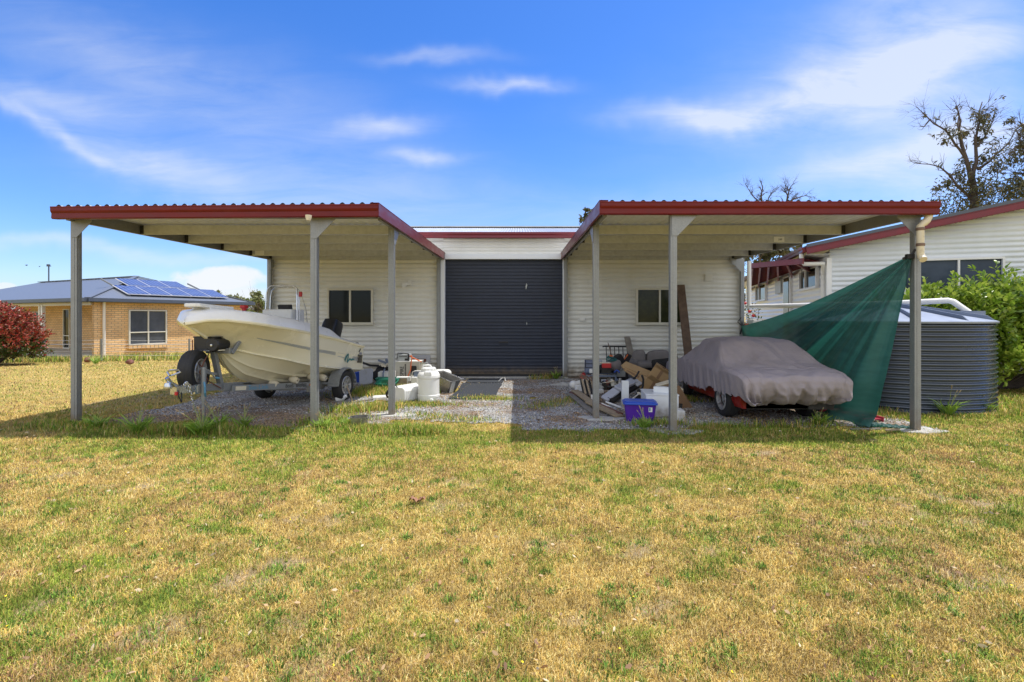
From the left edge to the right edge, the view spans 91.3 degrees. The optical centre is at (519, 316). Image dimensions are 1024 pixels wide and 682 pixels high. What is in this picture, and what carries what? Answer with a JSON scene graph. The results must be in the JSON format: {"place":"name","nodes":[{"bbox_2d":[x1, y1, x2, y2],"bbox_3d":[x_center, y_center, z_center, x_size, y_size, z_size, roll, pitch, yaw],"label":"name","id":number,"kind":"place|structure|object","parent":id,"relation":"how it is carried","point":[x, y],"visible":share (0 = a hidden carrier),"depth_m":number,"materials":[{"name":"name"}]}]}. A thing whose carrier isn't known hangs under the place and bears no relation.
{"place":"outdoors","nodes":[
{"label":"outdoors","id":0,"kind":"place"},
{"bbox_2d":[0,317,1023,681],"bbox_3d":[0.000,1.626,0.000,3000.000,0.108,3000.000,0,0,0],"label":"grass ground","id":1,"kind":"structure","parent":0,"point":[56,383],"depth_m":3.50,"materials":[{"name":"plant"}]},
{"bbox_2d":[0,300,54,362],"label":"red bush","id":2,"kind":"object","parent":1,"relation":"on","point":[19,333],"visible":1,"depth_m":16.91,"materials":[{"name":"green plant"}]},
{"bbox_2d":[87,348,105,363],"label":"weed","id":3,"kind":"object","parent":1,"relation":"on","point":[95,361],"visible":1,"depth_m":16.53,"materials":[{"name":"green plant"}]},
{"bbox_2d":[81,403,112,426],"bbox_3d":[-5.968,1.387,7.096,0.438,0.388,0.384,0,0,-35],"label":"weed","id":4,"kind":"object","parent":1,"relation":"on","point":[88,421],"visible":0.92,"depth_m":7.05,"materials":[{"name":"green plant"}]},
{"bbox_2d":[11,339,191,360],"bbox_3d":[-16.925,1.200,18.300,10.152,0.800,0.051,0,0,1],"label":"wire fence","id":5,"kind":"object","parent":1,"relation":"on","point":[101,348],"visible":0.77,"depth_m":18.24,"materials":[{"name":"metal"}]},
{"bbox_2d":[0,264,254,356],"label":"brick house","id":6,"kind":"structure","parent":1,"relation":"on","point":[142,310],"depth_m":22.34,"materials":[{"name":"tan brick"},{"name":"blue-grey steel roofing"},{"name":"cream aluminium"}]},
{"bbox_2d":[63,309,70,348],"bbox_3d":[-22.159,0.600,24.517,0.620,1.950,0.080,0,0,25],"label":"window","id":7,"kind":"structure","parent":6,"relation":"in","point":[66,312],"depth_m":24.51,"materials":[{"name":"beige metal"}]},
{"bbox_2d":[127,310,169,348],"bbox_3d":[-16.085,0.530,21.724,0.180,1.640,1.620,0,0,25],"label":"window","id":8,"kind":"structure","parent":6,"relation":"in","point":[144,326],"depth_m":21.71,"materials":[{"name":"beige metal"}]},
{"bbox_2d":[113,393,158,433],"bbox_3d":[-5.115,1.306,6.701,0.575,0.549,0.543,0,0,28],"label":"weed","id":9,"kind":"object","parent":1,"relation":"on","point":[139,424],"visible":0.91,"depth_m":6.71,"materials":[{"name":"green plant"}]},
{"bbox_2d":[175,401,219,435],"bbox_3d":[-4.251,1.354,6.638,0.570,0.454,0.572,0,0,0],"label":"weed","id":10,"kind":"object","parent":1,"relation":"on","point":[197,426],"visible":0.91,"depth_m":6.60,"materials":[{"name":"green plant"}]},
{"bbox_2d":[200,400,230,426],"bbox_3d":[-4.190,1.346,6.944,0.474,0.470,0.485,0,0,25],"label":"weed","id":11,"kind":"object","parent":1,"relation":"on","point":[223,419],"visible":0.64,"depth_m":6.91,"materials":[{"name":"green plant"}]},
{"bbox_2d":[227,402,255,426],"bbox_3d":[-3.885,1.396,7.042,0.375,0.370,0.494,0,0,0],"label":"weed","id":12,"kind":"object","parent":1,"relation":"on","point":[244,422],"visible":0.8,"depth_m":7.06,"materials":[{"name":"green plant"}]},
{"bbox_2d":[50,202,444,431],"bbox_3d":[-4.202,-0.021,9.960,5.213,3.302,6.381,0,0,0],"label":"carport","id":13,"kind":"object","parent":1,"relation":"on","point":[313,233],"visible":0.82,"depth_m":7.96,"materials":[{"name":"metal"}]},
{"bbox_2d":[242,291,259,311],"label":"tree","id":14,"kind":"object","parent":1,"relation":"on","point":[248,308],"visible":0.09,"depth_m":58.42,"materials":[{"name":"green plant"}]},
{"bbox_2d":[240,281,264,312],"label":"tree","id":15,"kind":"object","parent":1,"relation":"on","point":[257,296],"visible":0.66,"depth_m":61.50,"materials":[{"name":"green plant"}]},
{"bbox_2d":[310,408,338,427],"bbox_3d":[-2.748,1.435,6.986,0.402,0.292,0.389,0,0,0],"label":"weed","id":16,"kind":"object","parent":1,"relation":"on","point":[321,422],"visible":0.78,"depth_m":6.96,"materials":[{"name":"green plant"}]},
{"bbox_2d":[333,409,350,424],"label":"weed","id":17,"kind":"object","parent":1,"relation":"on","point":[345,420],"visible":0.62,"depth_m":7.06,"materials":[{"name":"green plant"}]},
{"bbox_2d":[348,415,371,424],"bbox_3d":[-2.265,1.492,7.100,0.285,0.155,0.263,0,0,-41],"label":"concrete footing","id":18,"kind":"object","parent":1,"relation":"on","point":[359,419],"visible":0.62,"depth_m":7.02,"materials":[{"name":"grey concrete"}]},
{"bbox_2d":[373,367,386,380],"bbox_3d":[-3.353,1.422,12.210,0.512,0.407,0.359,0,0,0],"label":"black bag","id":19,"kind":"object","parent":1,"relation":"on","point":[375,372],"visible":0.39,"depth_m":12.09,"materials":[{"name":"fabric"}]},
{"bbox_2d":[363,362,387,368],"bbox_3d":[-3.448,1.204,12.200,0.804,0.233,0.053,0,0,0],"label":"black hose","id":20,"kind":"object","parent":19,"relation":"on","point":[370,365],"visible":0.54,"depth_m":12.18,"materials":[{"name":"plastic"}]},
{"bbox_2d":[411,370,420,382],"bbox_3d":[-2.280,1.385,11.296,0.300,0.371,0.247,0,0,-3],"label":"cooler box","id":21,"kind":"object","parent":1,"relation":"on","point":[413,378],"visible":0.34,"depth_m":11.18,"materials":[{"name":"white plastic"}]},
{"bbox_2d":[409,496,424,501],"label":"dry leaf","id":22,"kind":"object","parent":1,"relation":"on","point":[416,499],"visible":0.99,"depth_m":4.23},
{"bbox_2d":[412,355,429,366],"bbox_3d":[-2.557,1.281,12.715,0.585,0.597,0.070,0,0,0],"label":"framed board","id":23,"kind":"object","parent":1,"relation":"on","point":[426,358],"visible":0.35,"depth_m":12.68,"materials":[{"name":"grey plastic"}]},
{"bbox_2d":[438,370,463,392],"bbox_3d":[-1.518,1.395,10.505,0.545,0.464,0.465,0,0,28],"label":"steel sink","id":24,"kind":"object","parent":1,"relation":"on","point":[450,381],"visible":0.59,"depth_m":10.40,"materials":[{"name":"silver metal"}]},
{"bbox_2d":[272,226,738,377],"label":"shed","id":25,"kind":"structure","parent":1,"relation":"on","point":[502,301],"depth_m":13.01,"materials":[{"name":"beige metal"}]},
{"bbox_2d":[327,288,374,324],"bbox_3d":[-4.375,-0.254,12.932,1.247,0.951,0.110,0,0,0],"label":"window","id":26,"kind":"structure","parent":25,"relation":"in","point":[350,306],"depth_m":12.96,"materials":[{"name":"beige metal"}]},
{"bbox_2d":[446,260,562,375],"bbox_3d":[-0.400,0.006,13.000,3.040,3.074,0.050,0,0,0],"label":"roller door","id":27,"kind":"structure","parent":25,"relation":"in","point":[504,317],"depth_m":13.02,"materials":[{"name":"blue metal"}]},
{"bbox_2d":[634,288,680,324],"bbox_3d":[3.629,-0.259,12.932,1.292,0.962,0.110,0,0,0],"label":"window","id":28,"kind":"structure","parent":25,"relation":"in","point":[652,304],"depth_m":12.96,"materials":[{"name":"beige metal"}]},
{"bbox_2d":[747,261,750,307],"bbox_3d":[5.900,-0.820,12.860,0.100,1.200,0.100,0,0,0],"label":"corner downpipe","id":29,"kind":"object","parent":25,"relation":"attached to","point":[748,283],"visible":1,"depth_m":12.82,"materials":[{"name":"white plastic"}]},
{"bbox_2d":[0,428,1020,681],"bbox_3d":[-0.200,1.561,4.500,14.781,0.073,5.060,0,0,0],"label":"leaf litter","id":30,"kind":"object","parent":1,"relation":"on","point":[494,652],"visible":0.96,"depth_m":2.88,"materials":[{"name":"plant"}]},
{"bbox_2d":[0,424,1023,681],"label":"clover tufts","id":31,"kind":"object","parent":1,"relation":"on","point":[426,590],"visible":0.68,"depth_m":2.95,"materials":[{"name":"green plant"}]},
{"bbox_2d":[0,354,1023,417],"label":"yard grass","id":32,"kind":"structure","parent":1,"relation":"on","point":[90,392],"depth_m":10.72,"materials":[{"name":"plant"}]},
{"bbox_2d":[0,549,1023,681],"bbox_3d":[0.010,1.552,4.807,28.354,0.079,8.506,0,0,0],"label":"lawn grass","id":33,"kind":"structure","parent":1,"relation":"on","point":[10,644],"depth_m":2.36,"materials":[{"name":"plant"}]},
{"bbox_2d":[1,350,1023,441],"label":"long grass","id":34,"kind":"structure","parent":1,"relation":"on","point":[1013,402],"depth_m":7.23,"materials":[{"name":"plant"}]},
{"bbox_2d":[578,207,591,224],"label":"tree","id":35,"kind":"object","parent":1,"relation":"on","point":[585,214],"visible":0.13,"depth_m":50.20,"materials":[{"name":"green plant"}]},
{"bbox_2d":[744,302,762,324],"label":"rose bush","id":36,"kind":"object","parent":1,"relation":"on","point":[750,311],"visible":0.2,"depth_m":13.96,"materials":[{"name":"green plant"}]},
{"bbox_2d":[561,200,947,434],"bbox_3d":[3.394,-0.021,9.910,4.963,3.302,6.480,0,0,0],"label":"carport","id":37,"kind":"object","parent":1,"relation":"on","point":[736,232],"visible":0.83,"depth_m":7.68,"materials":[{"name":"metal"}]},
{"bbox_2d":[738,249,915,428],"bbox_3d":[5.186,0.307,9.887,0.982,2.521,6.008,0,0,2],"label":"shade cloth","id":38,"kind":"object","parent":37,"relation":"attached to","point":[849,331],"visible":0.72,"depth_m":7.58,"materials":[{"name":"green"}]},
{"bbox_2d":[743,174,782,200],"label":"dead tree","id":39,"kind":"object","parent":1,"relation":"on","point":[759,197],"visible":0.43,"depth_m":51.95,"materials":[{"name":"brown plant"}]},
{"bbox_2d":[744,244,802,322],"bbox_3d":[19.357,-2.710,37.700,6.160,9.238,4.848,0,0,24],"label":"tree","id":40,"kind":"object","parent":1,"relation":"on","point":[766,257],"visible":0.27,"depth_m":37.23,"materials":[{"name":"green plant"}]},
{"bbox_2d":[778,174,817,200],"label":"dead tree","id":41,"kind":"object","parent":1,"relation":"on","point":[786,189],"visible":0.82,"depth_m":51.93,"materials":[{"name":"brown plant"}]},
{"bbox_2d":[850,428,880,429],"bbox_3d":[4.800,1.560,6.945,0.441,0.025,0.030,0,0,-4],"label":"timber strip","id":42,"kind":"object","parent":1,"relation":"on","point":[865,428],"visible":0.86,"depth_m":6.93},
{"bbox_2d":[744,198,1023,376],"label":"white house","id":43,"kind":"structure","parent":1,"relation":"on","point":[982,238],"depth_m":12.37,"materials":[{"name":"metal"}]},
{"bbox_2d":[755,282,766,301],"bbox_3d":[10.827,-1.068,22.504,0.125,0.774,2.660,0,0,17],"label":"window","id":44,"kind":"structure","parent":43,"relation":"in","point":[761,292],"depth_m":22.38,"materials":[{"name":"white metal"}]},
{"bbox_2d":[751,258,820,287],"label":"patio roof","id":45,"kind":"structure","parent":43,"relation":"attached to","point":[761,272],"depth_m":15.81,"materials":[{"name":"red metal"}]},
{"bbox_2d":[783,276,792,313],"bbox_3d":[9.346,-0.320,17.466,0.100,2.200,1.150,0,0,17],"label":"side door","id":46,"kind":"structure","parent":43,"relation":"in","point":[787,281],"depth_m":17.22,"materials":[{"name":"white metal"}]},
{"bbox_2d":[797,266,818,291],"bbox_3d":[8.516,-1.108,14.792,0.125,0.644,1.960,0,0,17],"label":"window","id":47,"kind":"structure","parent":43,"relation":"in","point":[807,280],"depth_m":14.71,"materials":[{"name":"white metal"}]},
{"bbox_2d":[905,257,1004,307],"bbox_3d":[10.541,-0.688,12.183,2.110,1.474,0.125,0,0,17],"label":"window","id":48,"kind":"structure","parent":43,"relation":"in","point":[936,269],"depth_m":12.16,"materials":[{"name":"white metal"}]},
{"bbox_2d":[878,303,999,414],"bbox_3d":[6.990,0.663,9.500,3.070,1.834,3.070,0,0,0],"label":"water tank","id":49,"kind":"object","parent":1,"relation":"on","point":[958,350],"visible":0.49,"depth_m":8.06,"materials":[{"name":"metal"}]},
{"bbox_2d":[746,298,971,310],"bbox_3d":[6.873,-0.192,10.903,0.435,0.318,4.530,0,0,-30],"label":"inlet pipe","id":50,"kind":"object","parent":49,"relation":"attached to","point":[958,304],"visible":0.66,"depth_m":9.49,"materials":[{"name":"plastic"}]},
{"bbox_2d":[931,386,969,414],"bbox_3d":[6.775,1.318,7.903,0.625,0.525,0.658,0,0,-27],"label":"weed","id":51,"kind":"object","parent":1,"relation":"on","point":[948,409],"visible":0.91,"depth_m":7.88,"materials":[{"name":"green plant"}]},
{"bbox_2d":[900,86,1023,215],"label":"gum tree","id":52,"kind":"object","parent":1,"relation":"on","point":[971,193],"visible":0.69,"depth_m":44.92,"materials":[{"name":"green plant"}]},
{"bbox_2d":[903,260,1023,388],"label":"green shrub","id":53,"kind":"object","parent":1,"relation":"on","point":[1002,301],"visible":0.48,"depth_m":10.57,"materials":[{"name":"green plant"}]},
{"bbox_2d":[983,391,1006,410],"bbox_3d":[7.589,1.388,8.208,0.496,0.386,0.515,0,0,-25],"label":"weed","id":54,"kind":"object","parent":1,"relation":"on","point":[993,405],"visible":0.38,"depth_m":8.11,"materials":[{"name":"green plant"}]},
{"bbox_2d":[973,105,1023,206],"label":"gum tree","id":55,"kind":"object","parent":1,"relation":"on","point":[1018,184],"visible":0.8,"depth_m":42.22,"materials":[{"name":"green plant"}]},
{"bbox_2d":[0,0,1023,316],"label":"sky","id":56,"kind":"structure","parent":0,"point":[432,112],"materials":[{"name":"blue"}]},
{"bbox_2d":[108,377,940,431],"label":"gravel","id":57,"kind":"structure","parent":0,"point":[616,424],"depth_m":8.36,"materials":[{"name":"gravel"}]},
{"bbox_2d":[164,336,356,421],"bbox_3d":[-4.139,0.914,8.469,1.913,1.332,3.901,0,0,0],"label":"trailer","id":58,"kind":"object","parent":57,"relation":"on","point":[193,373],"visible":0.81,"depth_m":7.31,"materials":[{"name":"metal"}]},
{"bbox_2d":[176,284,364,383],"bbox_3d":[-4.249,0.373,8.836,1.784,1.894,4.073,0,0,9],"label":"boat","id":59,"kind":"object","parent":58,"relation":"on","point":[275,344],"visible":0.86,"depth_m":7.88,"materials":[{"name":"white plastic"}]},
{"bbox_2d":[359,368,372,383],"bbox_3d":[-3.562,1.393,11.633,0.361,0.380,0.116,0,0,8],"label":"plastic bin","id":60,"kind":"object","parent":57,"relation":"on","point":[365,376],"visible":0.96,"depth_m":11.62,"materials":[{"name":"plastic"}]},
{"bbox_2d":[372,395,387,399],"bbox_3d":[-2.620,1.540,9.550,0.340,0.061,0.220,0,0,-20],"label":"white tray","id":61,"kind":"object","parent":57,"relation":"on","point":[380,397],"visible":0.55,"depth_m":9.46,"materials":[{"name":"plastic"}]},
{"bbox_2d":[375,379,398,387],"bbox_3d":[-2.834,1.478,10.711,0.449,0.254,0.324,0,0,6],"label":"green tub","id":62,"kind":"object","parent":57,"relation":"on","point":[381,382],"visible":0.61,"depth_m":10.79,"materials":[{"name":"plastic"}]},
{"bbox_2d":[378,371,395,376],"bbox_3d":[-3.093,1.430,11.699,0.360,0.300,0.303,0,0,-5],"label":"lettered box","id":63,"kind":"object","parent":57,"relation":"on","point":[381,372],"visible":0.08,"depth_m":11.55,"materials":[{"name":"white plastic"}]},
{"bbox_2d":[386,383,417,401],"bbox_3d":[-2.060,1.389,9.517,0.452,0.377,0.929,0,0,31],"label":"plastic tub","id":64,"kind":"object","parent":57,"relation":"on","point":[405,391],"visible":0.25,"depth_m":9.18,"materials":[{"name":"white plastic"}]},
{"bbox_2d":[396,376,410,384],"bbox_3d":[-2.623,1.475,11.352,0.315,0.230,0.180,0,0,-4],"label":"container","id":65,"kind":"object","parent":57,"relation":"on","point":[404,379],"visible":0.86,"depth_m":11.28,"materials":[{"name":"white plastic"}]},
{"bbox_2d":[395,359,427,382],"bbox_3d":[-2.580,1.321,12.144,0.800,0.518,0.512,0,0,0],"label":"metal cabinet","id":66,"kind":"object","parent":57,"relation":"on","point":[402,368],"visible":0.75,"depth_m":11.90,"materials":[{"name":"beige metal"}]},
{"bbox_2d":[397,353,410,360],"bbox_3d":[-2.787,0.963,12.120,0.316,0.195,0.360,0,0,0],"label":"grey case","id":67,"kind":"object","parent":66,"relation":"on","point":[403,357],"visible":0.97,"depth_m":11.96,"materials":[{"name":"plastic"}]},
{"bbox_2d":[416,364,439,401],"bbox_3d":[-1.687,1.230,9.273,0.426,0.701,0.426,0,0,0],"label":"plastic drum","id":68,"kind":"object","parent":57,"relation":"on","point":[427,380],"visible":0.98,"depth_m":9.12,"materials":[{"name":"plastic"}]},
{"bbox_2d":[449,383,501,399],"bbox_3d":[-0.880,1.558,10.600,0.960,0.020,2.300,0,0,0],"label":"rubber mat","id":69,"kind":"object","parent":57,"relation":"on","point":[479,389],"visible":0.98,"depth_m":10.52,"materials":[{"name":"rubber"}]},
{"bbox_2d":[465,378,503,382],"bbox_3d":[-0.830,1.559,12.215,0.900,0.018,0.770,0,0,0],"label":"rubber mat","id":70,"kind":"object","parent":57,"relation":"on","point":[483,380],"visible":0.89,"depth_m":12.15,"materials":[{"name":"rubber"}]},
{"bbox_2d":[551,367,561,378],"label":"weed","id":71,"kind":"object","parent":57,"relation":"on","point":[556,375],"visible":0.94,"depth_m":12.60,"materials":[{"name":"green plant"}]},
{"bbox_2d":[549,382,569,385],"bbox_3d":[1.040,1.547,11.500,0.760,0.090,0.240,0,0,0],"label":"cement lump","id":72,"kind":"object","parent":57,"relation":"on","point":[562,384],"visible":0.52,"depth_m":11.44,"materials":[{"name":"concrete"}]},
{"bbox_2d":[567,393,592,414],"bbox_3d":[1.097,1.535,8.950,0.110,0.060,1.912,0,0,-6],"label":"timber board","id":73,"kind":"object","parent":57,"relation":"on","point":[584,405],"visible":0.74,"depth_m":8.78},
{"bbox_2d":[569,391,622,414],"bbox_3d":[1.313,1.520,8.925,0.090,0.050,2.221,0,0,-14],"label":"timber board","id":74,"kind":"object","parent":73,"relation":"on","point":[618,412],"visible":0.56,"depth_m":8.24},
{"bbox_2d":[571,390,600,406],"bbox_3d":[1.193,1.475,9.100,0.140,0.060,1.613,0,0,-7],"label":"timber board","id":75,"kind":"object","parent":74,"relation":"on","point":[581,395],"visible":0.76,"depth_m":9.15,"materials":[{"name":"brown wood"}]},
{"bbox_2d":[569,379,590,387],"bbox_3d":[1.356,1.467,11.071,0.541,0.257,0.186,0,0,-20],"label":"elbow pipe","id":76,"kind":"object","parent":57,"relation":"on","point":[572,383],"visible":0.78,"depth_m":10.96,"materials":[{"name":"plastic"}]},
{"bbox_2d":[579,374,592,396],"bbox_3d":[1.375,1.354,9.751,0.408,0.438,0.537,0,0,0],"label":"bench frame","id":77,"kind":"object","parent":57,"relation":"on","point":[585,385],"visible":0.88,"depth_m":9.79,"materials":[{"name":"brown wood"}]},
{"bbox_2d":[582,370,616,380],"bbox_3d":[1.795,1.407,11.225,0.695,0.345,0.550,0,0,0],"label":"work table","id":78,"kind":"object","parent":57,"relation":"on","point":[612,375],"visible":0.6,"depth_m":10.97,"materials":[{"name":"metal"}]},
{"bbox_2d":[585,360,592,372],"bbox_3d":[1.543,1.090,11.151,0.194,0.289,0.238,0,0,0],"label":"blue crate","id":79,"kind":"object","parent":78,"relation":"on","point":[588,364],"visible":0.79,"depth_m":11.05,"materials":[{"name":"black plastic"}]},
{"bbox_2d":[599,362,610,372],"bbox_3d":[1.893,1.122,11.045,0.251,0.226,0.150,0,0,0],"label":"tool box","id":80,"kind":"object","parent":78,"relation":"on","point":[606,367],"visible":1,"depth_m":10.98,"materials":[{"name":"red plastic"}]},
{"bbox_2d":[608,359,620,371],"bbox_3d":[2.133,1.100,11.280,0.330,0.280,0.280,0,0,0],"label":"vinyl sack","id":81,"kind":"object","parent":78,"relation":"on","point":[615,365],"visible":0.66,"depth_m":11.16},
{"bbox_2d":[585,401,622,416],"bbox_3d":[1.373,1.510,8.225,0.150,0.088,1.010,0,0,-20],"label":"timber board","id":82,"kind":"object","parent":57,"relation":"on","point":[613,413],"visible":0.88,"depth_m":8.01,"materials":[{"name":"brown wood"}]},
{"bbox_2d":[602,345,628,377],"bbox_3d":[2.437,1.134,12.655,0.647,0.798,0.228,0,0,0],"label":"steel rack","id":83,"kind":"object","parent":57,"relation":"on","point":[614,351],"visible":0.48,"depth_m":12.73,"materials":[{"name":"black metal"}]},
{"bbox_2d":[613,368,627,380],"bbox_3d":[2.324,1.397,11.545,0.266,0.366,0.550,0,0,0],"label":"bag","id":84,"kind":"object","parent":57,"relation":"on","point":[622,374],"visible":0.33,"depth_m":11.30,"materials":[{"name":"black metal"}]},
{"bbox_2d":[612,354,623,364],"bbox_3d":[2.319,1.032,11.750,0.310,0.313,0.220,0,0,-11],"label":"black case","id":85,"kind":"object","parent":84,"relation":"on","point":[619,357],"visible":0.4,"depth_m":11.65,"materials":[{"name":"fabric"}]},
{"bbox_2d":[623,353,631,361],"bbox_3d":[2.510,0.977,11.637,0.201,0.243,0.328,0,0,11],"label":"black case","id":86,"kind":"object","parent":85,"relation":"on","point":[628,356],"visible":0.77,"depth_m":11.60,"materials":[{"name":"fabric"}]},
{"bbox_2d":[601,371,644,407],"bbox_3d":[1.961,1.342,9.242,0.584,0.582,1.343,0,0,42],"label":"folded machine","id":87,"kind":"object","parent":57,"relation":"on","point":[611,396],"visible":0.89,"depth_m":9.29,"materials":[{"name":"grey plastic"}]},
{"bbox_2d":[621,380,628,408],"bbox_3d":[1.800,1.335,8.530,0.118,0.490,0.060,0,0,0],"label":"upright panel","id":88,"kind":"object","parent":57,"relation":"on","point":[624,388],"visible":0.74,"depth_m":8.50,"materials":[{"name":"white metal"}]},
{"bbox_2d":[624,336,634,379],"bbox_3d":[2.782,1.047,12.375,0.151,1.088,0.976,0,0,-3],"label":"leaning plank","id":89,"kind":"object","parent":57,"relation":"on","point":[629,347],"visible":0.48,"depth_m":12.64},
{"bbox_2d":[622,398,657,421],"bbox_3d":[1.830,1.426,7.620,0.510,0.308,0.370,0,0,9],"label":"storage tub","id":90,"kind":"object","parent":57,"relation":"on","point":[631,406],"visible":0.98,"depth_m":7.48,"materials":[{"name":"plastic"}]},
{"bbox_2d":[635,406,654,427],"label":"weed","id":91,"kind":"object","parent":57,"relation":"on","point":[641,424],"visible":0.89,"depth_m":7.07,"materials":[{"name":"green plant"}]},
{"bbox_2d":[638,375,661,388],"bbox_3d":[2.571,1.350,9.850,0.483,0.463,0.424,0,0,-12],"label":"cardboard box","id":92,"kind":"object","parent":57,"relation":"on","point":[650,381],"visible":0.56,"depth_m":9.74,"materials":[{"name":"cardboard"}]},
{"bbox_2d":[625,350,677,379],"bbox_3d":[3.348,1.170,12.365,1.325,0.700,1.030,0,0,0],"label":"sofa","id":93,"kind":"object","parent":57,"relation":"on","point":[640,358],"visible":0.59,"depth_m":12.30,"materials":[{"name":"black fabric"}]},
{"bbox_2d":[651,358,668,367],"bbox_3d":[3.408,1.119,11.800,0.561,0.293,0.314,0,0,0],"label":"black bag","id":94,"kind":"object","parent":93,"relation":"on","point":[663,361],"visible":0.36,"depth_m":11.70,"materials":[{"name":"fabric"}]},
{"bbox_2d":[640,389,678,416],"bbox_3d":[2.265,1.393,8.120,0.515,0.353,0.615,0,0,6],"label":"white cabinet","id":95,"kind":"object","parent":57,"relation":"on","point":[662,406],"visible":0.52,"depth_m":7.83,"materials":[{"name":"metal"}]},
{"bbox_2d":[654,386,668,392],"bbox_3d":[2.330,1.170,8.020,0.340,0.090,0.100,0,0,24],"label":"square tube","id":96,"kind":"object","parent":95,"relation":"on","point":[661,389],"visible":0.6,"depth_m":8.00,"materials":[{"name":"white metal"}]},
{"bbox_2d":[677,408,684,420],"bbox_3d":[2.430,1.495,7.620,0.130,0.170,0.240,0,0,5],"label":"white box","id":97,"kind":"object","parent":57,"relation":"on","point":[680,412],"visible":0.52,"depth_m":7.50,"materials":[{"name":"plastic"}]},
{"bbox_2d":[677,285,691,354],"bbox_3d":[4.167,0.381,12.540,0.211,2.408,0.725,0,0,-4],"label":"leaning plank","id":98,"kind":"object","parent":57,"relation":"on","point":[684,321],"visible":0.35,"depth_m":12.61,"materials":[{"name":"wood"}]},
{"bbox_2d":[677,385,691,407],"bbox_3d":[2.832,1.387,8.633,0.302,0.409,0.103,0,0,-15],"label":"cardboard sheet","id":99,"kind":"object","parent":57,"relation":"on","point":[684,400],"visible":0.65,"depth_m":8.62,"materials":[{"name":"cardboard"}]},
{"bbox_2d":[677,379,833,416],"bbox_3d":[3.918,1.020,8.988,1.464,1.120,3.525,0,0,0],"label":"covered car","id":100,"kind":"object","parent":57,"relation":"on","point":[731,406],"visible":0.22,"depth_m":7.70,"materials":[{"name":"red paint"}]},
{"bbox_2d":[666,336,852,406],"bbox_3d":[3.910,0.887,8.893,1.667,1.092,3.955,0,0,0],"label":"car cover","id":101,"kind":"object","parent":100,"relation":"on","point":[754,371],"visible":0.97,"depth_m":7.57,"materials":[{"name":"beige fabric"}]},
{"bbox_2d":[808,407,833,424],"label":"weed","id":102,"kind":"object","parent":57,"relation":"on","point":[817,417],"visible":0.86,"depth_m":7.25,"materials":[{"name":"green plant"}]},
{"bbox_2d":[820,409,883,421],"bbox_3d":[5.065,1.495,7.810,0.347,0.140,0.966,0,0,-26],"label":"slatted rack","id":103,"kind":"object","parent":57,"relation":"on","point":[879,418],"visible":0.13,"depth_m":7.48,"materials":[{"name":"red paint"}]},
{"bbox_3d":[2.545,1.296,10.355,0.687,0.449,0.586,0,0,0],"label":"cardboard sheet","id":104,"kind":"object","parent":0,"visible":0},
{"bbox_3d":[2.521,1.233,10.420,0.663,0.394,0.566,0,0,0],"label":"cardboard sheet","id":105,"kind":"object","parent":104,"relation":"on","visible":0},
{"bbox_2d":[648,363,668,381],"bbox_3d":[2.878,1.177,10.246,0.472,0.461,0.485,0,0,18],"label":"cardboard box","id":106,"kind":"object","parent":105,"relation":"on","point":[659,372],"visible":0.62,"depth_m":10.13,"materials":[{"name":"cardboard"}]},
{"bbox_3d":[2.496,1.169,10.485,0.638,0.338,0.548,0,0,0],"label":"cardboard sheet","id":107,"kind":"object","parent":105,"relation":"on","visible":0},
{"bbox_2d":[621,361,650,376],"bbox_3d":[2.472,1.103,10.550,0.649,0.281,0.187,0,0,40],"label":"cardboard sheet","id":108,"kind":"object","parent":107,"relation":"on","point":[635,368],"visible":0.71,"depth_m":10.55,"materials":[{"name":"cardboard"}]},
{"bbox_3d":[2.688,1.384,9.200,0.353,0.293,0.347,0,0,0],"label":"cardboard box","id":109,"kind":"object","parent":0,"visible":0},
{"bbox_2d":[655,380,668,385],"bbox_3d":[2.590,1.197,9.000,0.275,0.120,0.120,0,0,0],"label":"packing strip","id":110,"kind":"object","parent":109,"relation":"on","point":[662,383],"visible":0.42,"depth_m":8.97,"materials":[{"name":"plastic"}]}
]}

